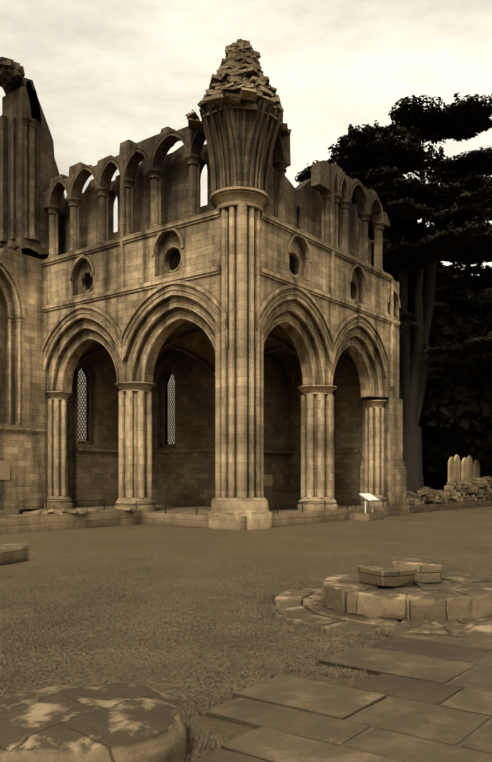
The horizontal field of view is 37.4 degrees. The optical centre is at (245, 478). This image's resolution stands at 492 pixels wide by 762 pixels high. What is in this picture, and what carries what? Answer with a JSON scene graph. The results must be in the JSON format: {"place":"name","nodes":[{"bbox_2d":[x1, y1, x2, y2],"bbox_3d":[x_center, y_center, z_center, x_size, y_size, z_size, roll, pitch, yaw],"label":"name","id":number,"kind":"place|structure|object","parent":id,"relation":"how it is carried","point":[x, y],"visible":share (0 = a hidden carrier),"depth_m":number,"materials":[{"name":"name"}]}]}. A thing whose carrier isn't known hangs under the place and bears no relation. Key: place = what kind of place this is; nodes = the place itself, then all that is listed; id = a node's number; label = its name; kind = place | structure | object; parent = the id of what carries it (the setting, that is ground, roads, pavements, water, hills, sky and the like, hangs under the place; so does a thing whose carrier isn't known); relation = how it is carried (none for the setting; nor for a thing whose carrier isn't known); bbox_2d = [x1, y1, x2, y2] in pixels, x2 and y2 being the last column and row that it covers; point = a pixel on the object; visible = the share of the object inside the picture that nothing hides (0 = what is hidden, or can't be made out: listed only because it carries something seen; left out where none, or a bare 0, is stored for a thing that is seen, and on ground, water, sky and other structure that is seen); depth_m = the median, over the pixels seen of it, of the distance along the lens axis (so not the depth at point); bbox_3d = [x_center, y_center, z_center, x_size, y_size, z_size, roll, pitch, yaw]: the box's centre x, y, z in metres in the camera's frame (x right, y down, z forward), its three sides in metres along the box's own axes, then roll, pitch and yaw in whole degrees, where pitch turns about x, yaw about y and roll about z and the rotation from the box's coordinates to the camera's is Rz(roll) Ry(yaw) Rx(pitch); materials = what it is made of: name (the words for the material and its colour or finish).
{"place":"outdoors","nodes":[
{"label":"outdoors","id":0,"kind":"place"},
{"bbox_2d":[0,506,491,761],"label":"lawn","id":1,"kind":"structure","parent":0,"point":[452,533],"depth_m":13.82,"materials":[{"name":"brown plant"}]},
{"bbox_2d":[0,543,28,565],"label":"loose block","id":2,"kind":"object","parent":1,"relation":"on","point":[11,553],"depth_m":14.98,"materials":[{"name":"stone"}]},
{"bbox_2d":[0,507,141,533],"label":"low stone wall","id":3,"kind":"structure","parent":1,"relation":"on","point":[49,520],"depth_m":24.96,"materials":[{"name":"stone"}]},
{"bbox_2d":[0,683,185,761],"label":"pier base","id":4,"kind":"object","parent":1,"relation":"on","point":[119,722],"visible":1,"depth_m":4.28,"materials":[{"name":"stone"}]},
{"bbox_2d":[18,505,408,529],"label":"church floor platform","id":5,"kind":"structure","parent":1,"relation":"on","point":[182,516],"depth_m":28.18,"materials":[{"name":"stone"}]},
{"bbox_2d":[0,57,68,509],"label":"transept wall","id":6,"kind":"structure","parent":5,"relation":"on","point":[23,447],"depth_m":31.08,"materials":[{"name":"stone"}]},
{"bbox_2d":[0,117,40,422],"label":"transept north wall shafts","id":7,"kind":"object","parent":6,"relation":"attached to","point":[34,125],"visible":0.85,"depth_m":30.97,"materials":[{"name":"beige stone"}]},
{"bbox_2d":[0,83,377,250],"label":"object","id":8,"kind":"structure","parent":6,"relation":"attached to","point":[13,247],"depth_m":30.03,"materials":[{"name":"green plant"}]},
{"bbox_2d":[46,498,383,514],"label":"visitor rails","id":9,"kind":"object","parent":5,"relation":"on","point":[196,503],"visible":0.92,"depth_m":28.51,"materials":[{"name":"black metal"}]},
{"bbox_2d":[68,346,362,506],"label":"chapel walls","id":10,"kind":"structure","parent":5,"relation":"on","point":[183,469],"depth_m":34.92,"materials":[{"name":"beige stone"}]},
{"bbox_2d":[0,460,272,485],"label":"wall plaques","id":11,"kind":"object","parent":10,"relation":"attached to","point":[5,471],"depth_m":30.23,"materials":[{"name":"beige stone"}]},
{"bbox_2d":[78,368,334,443],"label":"windows","id":12,"kind":"structure","parent":10,"relation":"in","point":[83,407],"depth_m":33.78,"materials":[{"name":"grey glass"}]},
{"bbox_2d":[82,321,353,385],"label":"chapel vaults","id":13,"kind":"object","parent":10,"relation":"on","point":[199,345],"visible":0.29,"depth_m":32.93,"materials":[{"name":"beige stone"}]},
{"bbox_2d":[76,329,356,389],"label":"vault ribs","id":14,"kind":"object","parent":13,"relation":"attached to","point":[271,337],"visible":0.29,"depth_m":32.80,"materials":[{"name":"beige stone"}]},
{"bbox_2d":[44,381,387,511],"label":"clustered columns","id":15,"kind":"structure","parent":5,"relation":"on","point":[135,442],"depth_m":29.75,"materials":[{"name":"stone"}]},
{"bbox_2d":[41,121,228,391],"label":"wall","id":16,"kind":"structure","parent":15,"relation":"on","point":[148,277],"depth_m":28.63,"materials":[{"name":"stone"}]},
{"bbox_2d":[43,123,226,390],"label":"arch moldings","id":17,"kind":"structure","parent":16,"relation":"attached to","point":[127,206],"depth_m":28.61,"materials":[{"name":"beige stone"}]},
{"bbox_2d":[264,486,300,509],"bbox_3d":[1.413,0.811,31.116,1.050,0.980,2.500,0,0,37],"label":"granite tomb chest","id":18,"kind":"object","parent":5,"relation":"on","point":[274,495],"visible":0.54,"depth_m":30.57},
{"bbox_2d":[254,134,405,505],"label":"wall","id":19,"kind":"structure","parent":5,"relation":"on","point":[340,310],"depth_m":30.17,"materials":[{"name":"stone"}]},
{"bbox_2d":[86,250,351,295],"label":"round window","id":20,"kind":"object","parent":19,"relation":"attached to","point":[174,259],"visible":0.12,"depth_m":27.79,"materials":[{"name":"black glass"}]},
{"bbox_2d":[256,134,400,396],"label":"arch moldings","id":21,"kind":"structure","parent":19,"relation":"attached to","point":[330,202],"depth_m":29.94,"materials":[{"name":"beige stone"}]},
{"bbox_2d":[207,186,271,529],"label":"crossing pier","id":22,"kind":"structure","parent":1,"relation":"on","point":[239,427],"depth_m":25.38,"materials":[{"name":"beige stone"}]},
{"bbox_2d":[199,99,282,193],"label":"crossing springers","id":23,"kind":"object","parent":22,"relation":"on","point":[240,145],"visible":0.9,"depth_m":25.10,"materials":[{"name":"beige stone"}]},
{"bbox_2d":[186,38,291,136],"bbox_3d":[-0.244,-14.054,25.998,3.457,3.054,3.978,0,0,37],"label":"rubble cap","id":24,"kind":"object","parent":23,"relation":"on","point":[238,76],"visible":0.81,"depth_m":25.16,"materials":[{"name":"beige stone"}]},
{"bbox_2d":[192,633,491,761],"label":"paving flagstones","id":25,"kind":"object","parent":1,"relation":"on","point":[288,715],"visible":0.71,"depth_m":5.35,"materials":[{"name":"stone"}]},
{"bbox_2d":[234,653,491,761],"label":"paving bed","id":26,"kind":"object","parent":1,"relation":"on","point":[463,741],"depth_m":5.20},
{"bbox_2d":[348,512,383,520],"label":"stone block","id":27,"kind":"structure","parent":1,"relation":"on","point":[364,516],"depth_m":30.29,"materials":[{"name":"stone"}]},
{"bbox_2d":[359,493,378,512],"bbox_3d":[5.210,1.041,30.679,0.495,0.820,0.900,0,0,37],"label":"information sign","id":28,"kind":"object","parent":27,"relation":"on","point":[369,497],"visible":1,"depth_m":30.61,"materials":[{"name":"white"}]},
{"bbox_2d":[274,556,491,636],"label":"pier base","id":29,"kind":"object","parent":1,"relation":"on","point":[419,595],"visible":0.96,"depth_m":9.00,"materials":[{"name":"stone"}]},
{"bbox_2d":[294,92,491,493],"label":"cedar of lebanon","id":30,"kind":"object","parent":1,"relation":"on","point":[469,190],"depth_m":42.76,"materials":[{"name":"green plant"}]},
{"bbox_2d":[371,236,456,488],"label":"tree foliage","id":31,"kind":"object","parent":1,"relation":"on","point":[411,301],"depth_m":53.14,"materials":[{"name":"green plant"}]},
{"bbox_2d":[399,289,491,489],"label":"tree foliage","id":32,"kind":"object","parent":1,"relation":"on","point":[450,428],"visible":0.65,"depth_m":47.89,"materials":[{"name":"green plant"}]},
{"bbox_2d":[406,476,491,513],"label":"rubble wall","id":33,"kind":"structure","parent":1,"relation":"on","point":[458,494],"depth_m":41.42,"materials":[{"name":"stone"}]},
{"bbox_2d":[413,274,491,301],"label":"tree foliage","id":34,"kind":"object","parent":1,"relation":"on","point":[463,278],"visible":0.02,"depth_m":56.16,"materials":[{"name":"green plant"}]},
{"bbox_2d":[448,455,479,484],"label":"headstones","id":35,"kind":"object","parent":1,"relation":"on","point":[470,470],"visible":0.62,"depth_m":46.31,"materials":[{"name":"stone"}]},
{"bbox_2d":[437,304,491,479],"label":"tree foliage","id":36,"kind":"object","parent":1,"relation":"on","point":[486,375],"visible":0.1,"depth_m":47.45,"materials":[{"name":"green plant"}]},
{"bbox_2d":[479,288,491,298],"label":"tree foliage","id":37,"kind":"object","parent":1,"relation":"on","point":[488,292],"depth_m":53.63,"materials":[{"name":"green plant"}]},
{"bbox_2d":[0,0,491,274],"label":"sky","id":38,"kind":"structure","parent":0,"point":[105,74],"materials":[{"name":"white"}]}
]}

